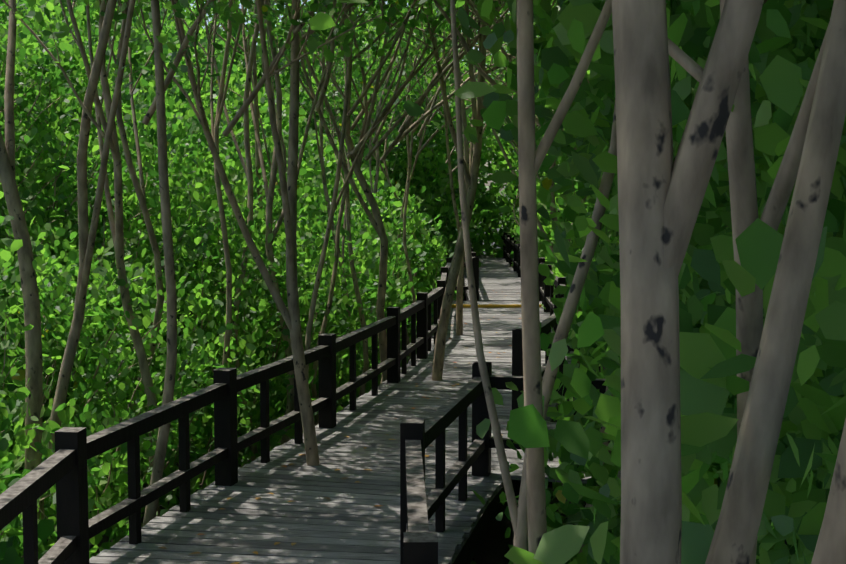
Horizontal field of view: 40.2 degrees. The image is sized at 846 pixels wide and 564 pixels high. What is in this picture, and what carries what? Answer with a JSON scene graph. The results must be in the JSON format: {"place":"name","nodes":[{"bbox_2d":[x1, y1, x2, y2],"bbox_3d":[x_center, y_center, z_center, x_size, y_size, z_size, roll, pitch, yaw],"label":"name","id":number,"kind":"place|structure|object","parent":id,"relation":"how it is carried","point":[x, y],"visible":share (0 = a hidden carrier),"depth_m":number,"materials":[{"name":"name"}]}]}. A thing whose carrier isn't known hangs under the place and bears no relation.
{"place":"outdoors","nodes":[
{"label":"outdoors","id":0,"kind":"place"},
{"bbox_2d":[185,0,509,195],"label":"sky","id":1,"kind":"structure","parent":0,"point":[488,184],"materials":[{"name":"white"}]},
{"bbox_2d":[19,196,786,563],"bbox_3d":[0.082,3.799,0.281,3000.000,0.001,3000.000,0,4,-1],"label":"mud","id":2,"kind":"structure","parent":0,"point":[495,544],"depth_m":12.72,"materials":[{"name":"black soil"}]},
{"bbox_2d":[0,0,845,563],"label":"mangrove","id":3,"kind":"object","parent":2,"relation":"on","point":[782,58],"depth_m":9.15,"materials":[{"name":"green plant"}]},
{"bbox_2d":[452,274,573,563],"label":"boardwalk substructure","id":4,"kind":"object","parent":2,"relation":"on","point":[487,519],"depth_m":9.30,"materials":[{"name":"brown wood"}]},
{"bbox_2d":[89,255,620,563],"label":"boardwalk deck","id":5,"kind":"structure","parent":4,"relation":"on","point":[348,522],"depth_m":9.87,"materials":[{"name":"grey wood"}]},
{"bbox_2d":[0,232,610,563],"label":"boardwalk railing","id":6,"kind":"object","parent":5,"relation":"on","point":[63,467],"visible":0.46,"depth_m":9.13,"materials":[{"name":"brown wood"}]},
{"bbox_2d":[159,295,519,563],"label":"fallen leaves","id":7,"kind":"object","parent":5,"relation":"on","point":[255,552],"visible":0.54,"depth_m":10.15,"materials":[{"name":"brown plant"}]},
{"bbox_2d":[451,304,541,307],"bbox_3d":[1.607,0.528,25.429,1.995,0.056,0.100,0,4,-1],"label":"yellow deck stripe","id":8,"kind":"object","parent":5,"relation":"on","point":[488,306],"visible":0.5,"depth_m":25.38,"materials":[{"name":"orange paint"}]}
]}

